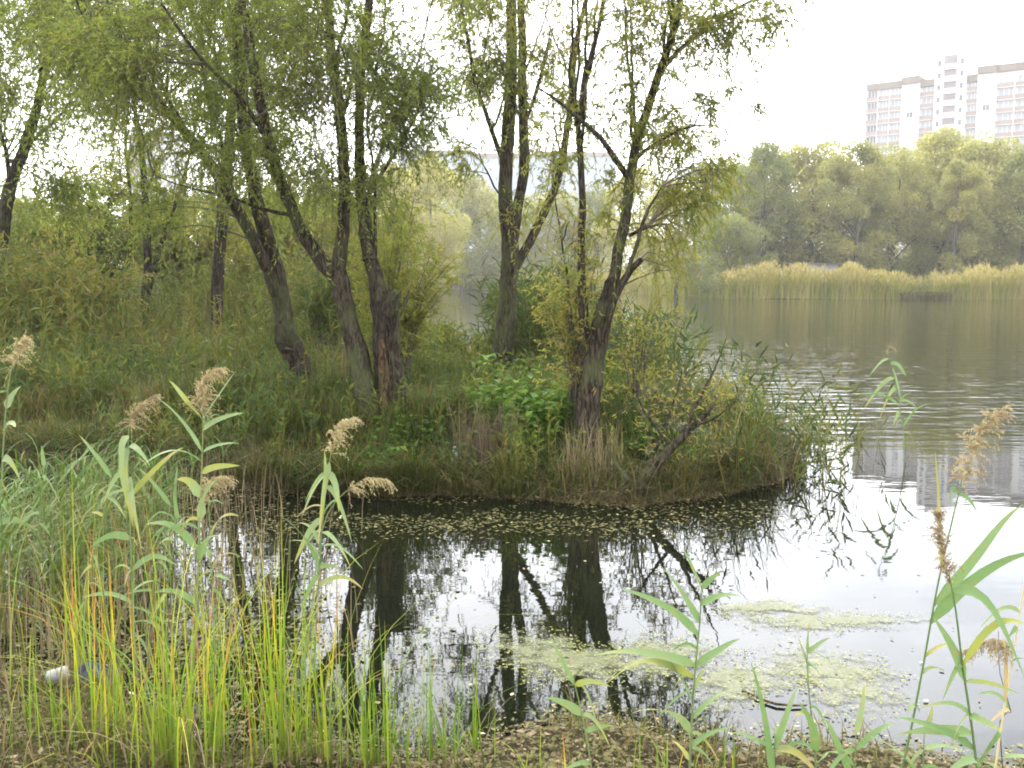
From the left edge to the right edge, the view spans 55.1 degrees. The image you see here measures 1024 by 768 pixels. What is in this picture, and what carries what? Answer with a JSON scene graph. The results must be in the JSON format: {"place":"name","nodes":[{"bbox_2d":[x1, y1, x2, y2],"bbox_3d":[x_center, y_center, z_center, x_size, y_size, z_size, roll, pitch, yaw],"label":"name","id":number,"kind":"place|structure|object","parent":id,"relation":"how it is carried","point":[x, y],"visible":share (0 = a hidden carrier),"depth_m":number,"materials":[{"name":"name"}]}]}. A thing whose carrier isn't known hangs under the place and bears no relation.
{"place":"outdoors","nodes":[
{"label":"outdoors","id":0,"kind":"place"},
{"bbox_2d":[0,273,967,767],"bbox_3d":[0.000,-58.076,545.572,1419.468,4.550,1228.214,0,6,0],"label":"ground","id":1,"kind":"structure","parent":0,"point":[514,745],"depth_m":4.11,"materials":[{"name":"soil"}]},
{"bbox_2d":[0,332,39,587],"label":"reed","id":2,"kind":"object","parent":1,"relation":"on","point":[10,397],"visible":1,"depth_m":5.43,"materials":[{"name":"green plant"}]},
{"bbox_2d":[14,446,59,639],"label":"reed","id":3,"kind":"object","parent":1,"relation":"on","point":[43,461],"visible":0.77,"depth_m":5.42,"materials":[{"name":"green plant"}]},
{"bbox_2d":[0,233,87,357],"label":"willow shrub","id":4,"kind":"object","parent":1,"relation":"on","point":[24,290],"visible":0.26,"depth_m":16.99,"materials":[{"name":"green plant"}]},
{"bbox_2d":[0,616,147,766],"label":"sedge tussock","id":5,"kind":"object","parent":1,"relation":"on","point":[55,723],"visible":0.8,"depth_m":4.05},
{"bbox_2d":[0,225,155,351],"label":"willow shrub","id":6,"kind":"object","parent":1,"relation":"on","point":[123,285],"visible":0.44,"depth_m":16.84,"materials":[{"name":"green plant"}]},
{"bbox_2d":[0,454,164,687],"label":"sedge tussock","id":7,"kind":"object","parent":1,"relation":"on","point":[80,620],"visible":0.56,"depth_m":5.05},
{"bbox_2d":[0,161,185,304],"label":"willow shrub","id":8,"kind":"object","parent":1,"relation":"on","point":[33,232],"visible":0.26,"depth_m":26.40,"materials":[{"name":"green plant"}]},
{"bbox_2d":[0,0,188,268],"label":"willow tree","id":9,"kind":"object","parent":1,"relation":"on","point":[15,169],"visible":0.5,"depth_m":19.47,"materials":[{"name":"green plant"}]},
{"bbox_2d":[74,435,125,657],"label":"reed","id":10,"kind":"object","parent":1,"relation":"on","point":[105,469],"visible":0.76,"depth_m":4.96,"materials":[{"name":"green plant"}]},
{"bbox_2d":[82,394,183,674],"bbox_3d":[-1.856,0.873,4.895,0.586,1.667,0.237,3,7,27],"label":"reed","id":11,"kind":"object","parent":1,"relation":"on","point":[122,473],"visible":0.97,"depth_m":4.85,"materials":[{"name":"green plant"}]},
{"bbox_2d":[20,0,254,341],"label":"willow tree","id":12,"kind":"object","parent":1,"relation":"on","point":[147,248],"visible":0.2,"depth_m":23.67,"materials":[{"name":"green plant"}]},
{"bbox_2d":[0,488,289,767],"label":"sedge tussock","id":13,"kind":"object","parent":1,"relation":"on","point":[165,743],"visible":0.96,"depth_m":3.90,"materials":[{"name":"plant"}]},
{"bbox_2d":[125,469,170,648],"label":"reed","id":14,"kind":"object","parent":1,"relation":"on","point":[161,493],"visible":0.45,"depth_m":5.25,"materials":[{"name":"green plant"}]},
{"bbox_2d":[12,545,288,767],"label":"sedge tussock","id":15,"kind":"object","parent":1,"relation":"on","point":[104,706],"visible":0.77,"depth_m":4.04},
{"bbox_2d":[121,491,184,665],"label":"reed","id":16,"kind":"object","parent":1,"relation":"on","point":[176,514],"visible":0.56,"depth_m":5.04,"materials":[{"name":"green plant"}]},
{"bbox_2d":[128,133,186,202],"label":"apartment building","id":17,"kind":"structure","parent":1,"relation":"on","point":[169,171],"depth_m":323.29,"materials":[{"name":"white concrete"}]},
{"bbox_2d":[2,283,366,399],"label":"dry weed stems","id":18,"kind":"object","parent":1,"relation":"on","point":[199,332],"visible":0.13,"depth_m":16.60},
{"bbox_2d":[0,0,381,391],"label":"willow tree","id":19,"kind":"object","parent":1,"relation":"on","point":[288,341],"visible":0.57,"depth_m":11.53,"materials":[{"name":"green plant"}]},
{"bbox_2d":[103,157,287,306],"bbox_3d":[-9.626,-4.265,29.724,5.842,5.298,4.276,0,6,0],"label":"willow shrub","id":20,"kind":"object","parent":1,"relation":"on","point":[208,242],"visible":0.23,"depth_m":29.15,"materials":[{"name":"green plant"}]},
{"bbox_2d":[6,540,399,767],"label":"sedge tussock","id":21,"kind":"object","parent":1,"relation":"on","point":[211,712],"visible":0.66,"depth_m":4.04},
{"bbox_2d":[0,229,414,360],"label":"thicket reeds","id":22,"kind":"object","parent":1,"relation":"on","point":[126,315],"visible":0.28,"depth_m":16.54,"materials":[{"name":"green plant"}]},
{"bbox_2d":[76,0,357,335],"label":"willow tree","id":23,"kind":"object","parent":1,"relation":"on","point":[217,281],"visible":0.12,"depth_m":19.52,"materials":[{"name":"green plant"}]},
{"bbox_2d":[0,212,434,414],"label":"tall weeds","id":24,"kind":"object","parent":1,"relation":"on","point":[192,328],"visible":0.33,"depth_m":14.45,"materials":[{"name":"green plant"}]},
{"bbox_2d":[173,420,286,478],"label":"dry weed","id":25,"kind":"object","parent":1,"relation":"on","point":[189,473],"visible":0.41,"depth_m":9.91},
{"bbox_2d":[131,539,351,724],"bbox_3d":[-1.192,1.135,4.590,1.046,0.966,1.210,-4,7,-31],"label":"sedge tussock","id":26,"kind":"object","parent":1,"relation":"on","point":[242,675],"visible":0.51,"depth_m":4.61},
{"bbox_2d":[205,210,290,313],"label":"willow shrub","id":27,"kind":"object","parent":1,"relation":"on","point":[243,252],"visible":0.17,"depth_m":23.53,"materials":[{"name":"green plant"}]},
{"bbox_2d":[204,173,358,290],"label":"willow shrub","id":28,"kind":"object","parent":1,"relation":"on","point":[286,239],"visible":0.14,"depth_m":31.99,"materials":[{"name":"green plant"}]},
{"bbox_2d":[17,0,567,430],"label":"willow tree","id":29,"kind":"object","parent":1,"relation":"on","point":[412,99],"visible":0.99,"depth_m":9.74,"materials":[{"name":"green plant"}]},
{"bbox_2d":[259,230,381,355],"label":"willow shrub","id":30,"kind":"object","parent":1,"relation":"on","point":[314,311],"visible":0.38,"depth_m":15.32,"materials":[{"name":"green plant"}]},
{"bbox_2d":[187,548,480,766],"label":"sedge tussock","id":31,"kind":"object","parent":1,"relation":"on","point":[319,735],"visible":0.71,"depth_m":4.06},
{"bbox_2d":[235,620,484,767],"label":"sedge tussock","id":32,"kind":"object","parent":1,"relation":"on","point":[364,731],"visible":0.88,"depth_m":4.00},
{"bbox_2d":[176,521,553,767],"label":"sedge tussock","id":33,"kind":"object","parent":1,"relation":"on","point":[279,720],"visible":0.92,"depth_m":3.95,"materials":[{"name":"plant"}]},
{"bbox_2d":[310,172,425,271],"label":"willow shrub","id":34,"kind":"object","parent":1,"relation":"on","point":[401,221],"visible":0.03,"depth_m":35.17,"materials":[{"name":"green plant"}]},
{"bbox_2d":[323,436,412,476],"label":"herb clump","id":35,"kind":"object","parent":1,"relation":"on","point":[392,450],"visible":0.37,"depth_m":9.61,"materials":[{"name":"green plant"}]},
{"bbox_2d":[313,167,451,359],"bbox_3d":[-1.628,-1.343,12.567,1.586,3.064,1.339,-2,7,-22],"label":"willow shrub","id":36,"kind":"object","parent":1,"relation":"on","point":[391,274],"visible":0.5,"depth_m":12.43,"materials":[{"name":"green plant"}]},
{"bbox_2d":[0,328,794,503],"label":"bank grass","id":37,"kind":"structure","parent":1,"relation":"on","point":[51,405],"depth_m":10.61,"materials":[{"name":"plant"}]},
{"bbox_2d":[360,410,437,450],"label":"herb clump","id":38,"kind":"object","parent":1,"relation":"on","point":[399,426],"visible":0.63,"depth_m":10.11,"materials":[{"name":"green plant"}]},
{"bbox_2d":[367,161,440,280],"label":"willow tree","id":39,"kind":"object","parent":1,"relation":"on","point":[406,186],"visible":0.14,"depth_m":141.44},
{"bbox_2d":[346,200,469,379],"bbox_3d":[-1.484,-1.244,13.486,1.880,2.699,1.663,0,6,0],"label":"willow shrub","id":40,"kind":"object","parent":1,"relation":"on","point":[411,322],"visible":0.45,"depth_m":13.45,"materials":[{"name":"green plant"}]},
{"bbox_2d":[0,436,831,508],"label":"bank litter","id":41,"kind":"object","parent":1,"relation":"on","point":[768,484],"visible":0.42,"depth_m":9.09,"materials":[{"name":"brown plant"}]},
{"bbox_2d":[381,155,470,285],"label":"willow tree","id":42,"kind":"object","parent":1,"relation":"on","point":[454,234],"visible":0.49,"depth_m":145.12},
{"bbox_2d":[0,396,862,504],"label":"overhanging grass","id":43,"kind":"structure","parent":1,"relation":"on","point":[343,474],"depth_m":9.28,"materials":[{"name":"plant"}]},
{"bbox_2d":[344,629,579,767],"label":"sedge tussock","id":44,"kind":"object","parent":1,"relation":"on","point":[430,732],"visible":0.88,"depth_m":4.08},
{"bbox_2d":[414,169,521,290],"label":"willow tree","id":45,"kind":"object","parent":1,"relation":"on","point":[483,191],"visible":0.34,"depth_m":164.65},
{"bbox_2d":[444,636,520,760],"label":"sedge tussock","id":46,"kind":"object","parent":1,"relation":"on","point":[475,730],"visible":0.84,"depth_m":4.18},
{"bbox_2d":[437,387,530,472],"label":"dry weed","id":47,"kind":"object","parent":1,"relation":"on","point":[487,447],"visible":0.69,"depth_m":9.57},
{"bbox_2d":[439,187,545,287],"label":"willow tree","id":48,"kind":"object","parent":1,"relation":"on","point":[491,258],"visible":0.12,"depth_m":171.99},
{"bbox_2d":[398,150,615,270],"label":"apartment building","id":49,"kind":"structure","parent":1,"relation":"on","point":[493,164],"depth_m":397.44,"materials":[{"name":"concrete"}]},
{"bbox_2d":[0,638,1023,767],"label":"bank edge grass","id":50,"kind":"structure","parent":1,"relation":"on","point":[6,742],"depth_m":4.05,"materials":[{"name":"plant"}]},
{"bbox_2d":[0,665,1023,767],"bbox_3d":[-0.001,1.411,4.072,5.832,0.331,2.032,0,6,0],"label":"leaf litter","id":51,"kind":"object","parent":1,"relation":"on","point":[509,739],"visible":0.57,"depth_m":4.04,"materials":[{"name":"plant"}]},
{"bbox_2d":[391,0,639,370],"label":"willow tree","id":52,"kind":"object","parent":1,"relation":"on","point":[511,68],"visible":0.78,"depth_m":14.24,"materials":[{"name":"green plant"}]},
{"bbox_2d":[466,365,577,442],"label":"herb clump","id":53,"kind":"object","parent":1,"relation":"on","point":[533,411],"visible":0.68,"depth_m":10.21,"materials":[{"name":"green plant"}]},
{"bbox_2d":[483,195,571,279],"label":"willow tree","id":54,"kind":"object","parent":1,"relation":"on","point":[530,203],"visible":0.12,"depth_m":180.15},
{"bbox_2d":[507,412,600,456],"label":"herb clump","id":55,"kind":"object","parent":1,"relation":"on","point":[535,435],"visible":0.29,"depth_m":9.82,"materials":[{"name":"green plant"}]},
{"bbox_2d":[519,189,602,276],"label":"willow tree","id":56,"kind":"object","parent":1,"relation":"on","point":[561,208],"visible":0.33,"depth_m":174.38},
{"bbox_2d":[120,236,1002,286],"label":"wood","id":57,"kind":"object","parent":1,"relation":"on","point":[897,260],"visible":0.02,"depth_m":130.33,"materials":[{"name":"green plant"}]},
{"bbox_2d":[416,245,712,396],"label":"spit reeds","id":58,"kind":"object","parent":1,"relation":"on","point":[528,331],"visible":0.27,"depth_m":15.36,"materials":[{"name":"green plant"}]},
{"bbox_2d":[546,638,613,767],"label":"reed","id":59,"kind":"object","parent":1,"relation":"on","point":[573,708],"visible":0.99,"depth_m":3.53,"materials":[{"name":"green plant"}]},
{"bbox_2d":[521,221,642,437],"bbox_3d":[0.639,-0.521,10.065,1.156,2.314,1.195,-1,6,-12],"label":"willow shrub","id":60,"kind":"object","parent":1,"relation":"on","point":[572,358],"visible":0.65,"depth_m":9.92,"materials":[{"name":"green plant"}]},
{"bbox_2d":[531,412,632,480],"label":"dry weed","id":61,"kind":"object","parent":1,"relation":"on","point":[568,449],"visible":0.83,"depth_m":9.25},
{"bbox_2d":[556,183,634,272],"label":"willow tree","id":62,"kind":"object","parent":1,"relation":"on","point":[592,200],"visible":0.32,"depth_m":168.59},
{"bbox_2d":[438,0,825,458],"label":"willow tree","id":63,"kind":"object","parent":1,"relation":"on","point":[593,366],"visible":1,"depth_m":9.52,"materials":[{"name":"green plant"}]},
{"bbox_2d":[591,166,672,269],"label":"willow tree","id":64,"kind":"object","parent":1,"relation":"on","point":[614,225],"visible":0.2,"depth_m":147.49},
{"bbox_2d":[590,286,694,415],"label":"willow shrub","id":65,"kind":"object","parent":1,"relation":"on","point":[636,376],"visible":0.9,"depth_m":10.61,"materials":[{"name":"green plant"}]},
{"bbox_2d":[611,414,704,460],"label":"herb clump","id":66,"kind":"object","parent":1,"relation":"on","point":[647,442],"visible":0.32,"depth_m":9.94,"materials":[{"name":"green plant"}]},
{"bbox_2d":[598,549,740,767],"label":"reed","id":67,"kind":"object","parent":1,"relation":"on","point":[675,662],"visible":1,"depth_m":3.51,"materials":[{"name":"green plant"}]},
{"bbox_2d":[318,258,1023,298],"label":"reed bed","id":68,"kind":"object","parent":1,"relation":"on","point":[855,281],"visible":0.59,"depth_m":99.01,"materials":[{"name":"plant"}]},
{"bbox_2d":[599,335,743,494],"bbox_3d":[1.460,0.372,9.023,1.384,1.649,0.841,0,6,0],"label":"shrub","id":69,"kind":"object","parent":1,"relation":"on","point":[688,429],"visible":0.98,"depth_m":8.94,"materials":[{"name":"green plant"}]},
{"bbox_2d":[626,177,730,296],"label":"willow tree","id":70,"kind":"object","parent":1,"relation":"on","point":[690,268],"visible":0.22,"depth_m":109.76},
{"bbox_2d":[663,154,782,277],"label":"willow tree","id":71,"kind":"object","parent":1,"relation":"on","point":[733,255],"visible":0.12,"depth_m":112.61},
{"bbox_2d":[697,364,765,439],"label":"willow shrub","id":72,"kind":"object","parent":1,"relation":"on","point":[733,406],"visible":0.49,"depth_m":10.62,"materials":[{"name":"green plant"}]},
{"bbox_2d":[684,212,779,294],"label":"round bush","id":73,"kind":"object","parent":1,"relation":"on","point":[738,227],"visible":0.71,"depth_m":102.54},
{"bbox_2d":[730,138,806,267],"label":"willow tree","id":74,"kind":"object","parent":1,"relation":"on","point":[772,166],"visible":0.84,"depth_m":106.84,"materials":[{"name":"plant"}]},
{"bbox_2d":[730,663,814,767],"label":"reed","id":75,"kind":"object","parent":1,"relation":"on","point":[778,732],"visible":1,"depth_m":3.23,"materials":[{"name":"green plant"}]},
{"bbox_2d":[661,318,894,492],"bbox_3d":[3.194,0.062,11.710,2.988,1.654,6.057,1,6,8],"label":"reed fringe","id":76,"kind":"object","parent":1,"relation":"on","point":[813,419],"visible":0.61,"depth_m":10.54,"materials":[{"name":"green plant"}]},
{"bbox_2d":[720,147,846,272],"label":"willow tree","id":77,"kind":"object","parent":1,"relation":"on","point":[817,228],"visible":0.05,"depth_m":113.83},
{"bbox_2d":[773,622,829,767],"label":"reed","id":78,"kind":"object","parent":1,"relation":"on","point":[814,745],"visible":0.98,"depth_m":3.42,"materials":[{"name":"green plant"}]},
{"bbox_2d":[750,136,889,269],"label":"willow tree","id":79,"kind":"object","parent":1,"relation":"on","point":[813,218],"visible":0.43,"depth_m":110.40,"materials":[{"name":"plant"}]},
{"bbox_2d":[821,685,894,767],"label":"reed","id":80,"kind":"object","parent":1,"relation":"on","point":[844,758],"visible":0.99,"depth_m":3.24,"materials":[{"name":"green plant"}]},
{"bbox_2d":[812,137,906,270],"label":"willow tree","id":81,"kind":"object","parent":1,"relation":"on","point":[870,166],"visible":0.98,"depth_m":105.65,"materials":[{"name":"plant"}]},
{"bbox_2d":[857,142,950,274],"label":"willow tree","id":82,"kind":"object","parent":1,"relation":"on","point":[901,163],"visible":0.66,"depth_m":109.36,"materials":[{"name":"plant"}]},
{"bbox_2d":[850,160,981,285],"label":"willow tree","id":83,"kind":"object","parent":1,"relation":"on","point":[917,272],"visible":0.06,"depth_m":121.84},
{"bbox_2d":[870,702,966,767],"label":"reed","id":84,"kind":"object","parent":1,"relation":"on","point":[927,747],"visible":0.84,"depth_m":3.25,"materials":[{"name":"green plant"}]},
{"bbox_2d":[899,291,953,298],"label":"reed grass","id":85,"kind":"structure","parent":1,"relation":"on","point":[925,295],"depth_m":97.52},
{"bbox_2d":[876,125,996,277],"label":"willow tree","id":86,"kind":"object","parent":1,"relation":"on","point":[936,140],"visible":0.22,"depth_m":113.09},
{"bbox_2d":[864,44,1023,255],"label":"apartment building","id":87,"kind":"structure","parent":1,"relation":"on","point":[963,92],"depth_m":247.92,"materials":[{"name":"white concrete"}]},
{"bbox_2d":[895,508,1023,767],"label":"reed","id":88,"kind":"object","parent":1,"relation":"on","point":[958,733],"visible":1,"depth_m":2.99,"materials":[{"name":"green plant"}]},
{"bbox_2d":[925,158,996,274],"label":"willow tree","id":89,"kind":"object","parent":1,"relation":"on","point":[940,223],"visible":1,"depth_m":104.24,"materials":[{"name":"plant"}]},
{"bbox_2d":[901,401,1023,767],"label":"reed","id":90,"kind":"object","parent":1,"relation":"on","point":[943,601],"visible":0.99,"depth_m":3.15,"materials":[{"name":"green plant"}]},
{"bbox_2d":[905,131,1023,271],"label":"willow tree","id":91,"kind":"object","parent":1,"relation":"on","point":[990,150],"visible":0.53,"depth_m":108.67,"materials":[{"name":"plant"}]},
{"bbox_2d":[962,583,1023,767],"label":"reed","id":92,"kind":"object","parent":1,"relation":"on","point":[997,644],"visible":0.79,"depth_m":3.29,"materials":[{"name":"beige plant"}]},
{"bbox_2d":[977,631,1023,767],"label":"reed","id":93,"kind":"object","parent":1,"relation":"on","point":[1009,755],"visible":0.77,"depth_m":3.44,"materials":[{"name":"green plant"}]},
{"bbox_2d":[985,145,1023,269],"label":"willow tree","id":94,"kind":"object","parent":1,"relation":"on","point":[1017,158],"visible":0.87,"depth_m":105.82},
{"bbox_2d":[0,290,1023,767],"bbox_3d":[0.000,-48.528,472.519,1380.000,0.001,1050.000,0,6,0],"label":"water","id":95,"kind":"structure","parent":0,"point":[870,550],"depth_m":6.80,"materials":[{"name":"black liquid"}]},
{"bbox_2d":[0,417,242,644],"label":"marsh reeds","id":96,"kind":"object","parent":95,"relation":"in","point":[6,538],"visible":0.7,"depth_m":6.11,"materials":[{"name":"green plant"}]},
{"bbox_2d":[0,435,368,726],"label":"dry marsh stems","id":97,"kind":"object","parent":95,"relation":"on","point":[118,620],"visible":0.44,"depth_m":5.66,"materials":[{"name":"plant"}]},
{"bbox_2d":[141,365,241,690],"bbox_3d":[-1.498,0.752,4.656,0.516,1.686,0.301,0,6,0],"label":"reed","id":98,"kind":"object","parent":95,"relation":"in","point":[194,486],"visible":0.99,"depth_m":4.64,"materials":[{"name":"green plant"}]},
{"bbox_2d":[193,475,238,673],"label":"reed","id":99,"kind":"object","parent":95,"relation":"in","point":[218,479],"visible":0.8,"depth_m":4.89,"materials":[{"name":"green plant"}]},
{"bbox_2d":[282,416,363,681],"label":"reed","id":100,"kind":"object","parent":95,"relation":"in","point":[326,475],"visible":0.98,"depth_m":4.77,"materials":[{"name":"green plant"}]},
{"bbox_2d":[292,477,397,654],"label":"reed","id":101,"kind":"object","parent":95,"relation":"in","point":[316,532],"visible":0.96,"depth_m":4.99,"materials":[{"name":"beige plant"}]},
{"bbox_2d":[0,484,1023,767],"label":"floating leaves","id":102,"kind":"object","parent":95,"relation":"on","point":[376,524],"visible":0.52,"depth_m":5.75,"materials":[{"name":"green plant"}]},
{"bbox_2d":[472,625,677,689],"bbox_3d":[0.355,1.442,5.227,1.369,0.012,1.007,0,6,0],"label":"water weed mat","id":103,"kind":"object","parent":95,"relation":"on","point":[577,659],"visible":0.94,"depth_m":5.19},
{"bbox_2d":[587,631,746,687],"bbox_3d":[0.746,1.439,5.253,1.003,0.012,0.746,-5,8,-41],"label":"water weed mat","id":104,"kind":"object","parent":95,"relation":"on","point":[683,652],"visible":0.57,"depth_m":5.28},
{"bbox_2d":[678,659,815,713],"bbox_3d":[1.167,1.482,4.839,0.813,0.010,0.767,0,6,0],"label":"water weed mat","id":105,"kind":"object","parent":95,"relation":"on","point":[724,675],"visible":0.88,"depth_m":4.90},
{"bbox_2d":[706,597,832,616],"bbox_3d":[1.528,1.355,6.029,1.018,0.009,0.440,-1,6,-5],"label":"water weed mat","id":106,"kind":"object","parent":95,"relation":"on","point":[763,607],"visible":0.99,"depth_m":6.01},
{"bbox_2d":[737,641,919,720],"bbox_3d":[1.662,1.467,4.984,0.852,0.010,1.113,-2,6,-18],"label":"water weed mat","id":107,"kind":"object","parent":95,"relation":"on","point":[828,668],"visible":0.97,"depth_m":4.98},
{"bbox_2d":[706,606,950,634],"bbox_3d":[1.882,1.383,5.757,1.631,0.013,0.550,0,6,0],"label":"water weed mat","id":108,"kind":"object","parent":95,"relation":"on","point":[803,620],"visible":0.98,"depth_m":5.76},
{"bbox_2d":[855,342,929,462],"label":"reed","id":109,"kind":"object","parent":95,"relation":"in","point":[882,384],"visible":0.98,"depth_m":10.67,"materials":[{"name":"green plant"}]},
{"bbox_2d":[0,0,1023,261],"label":"sky","id":110,"kind":"structure","parent":0,"point":[857,44],"materials":[{"name":"white"}]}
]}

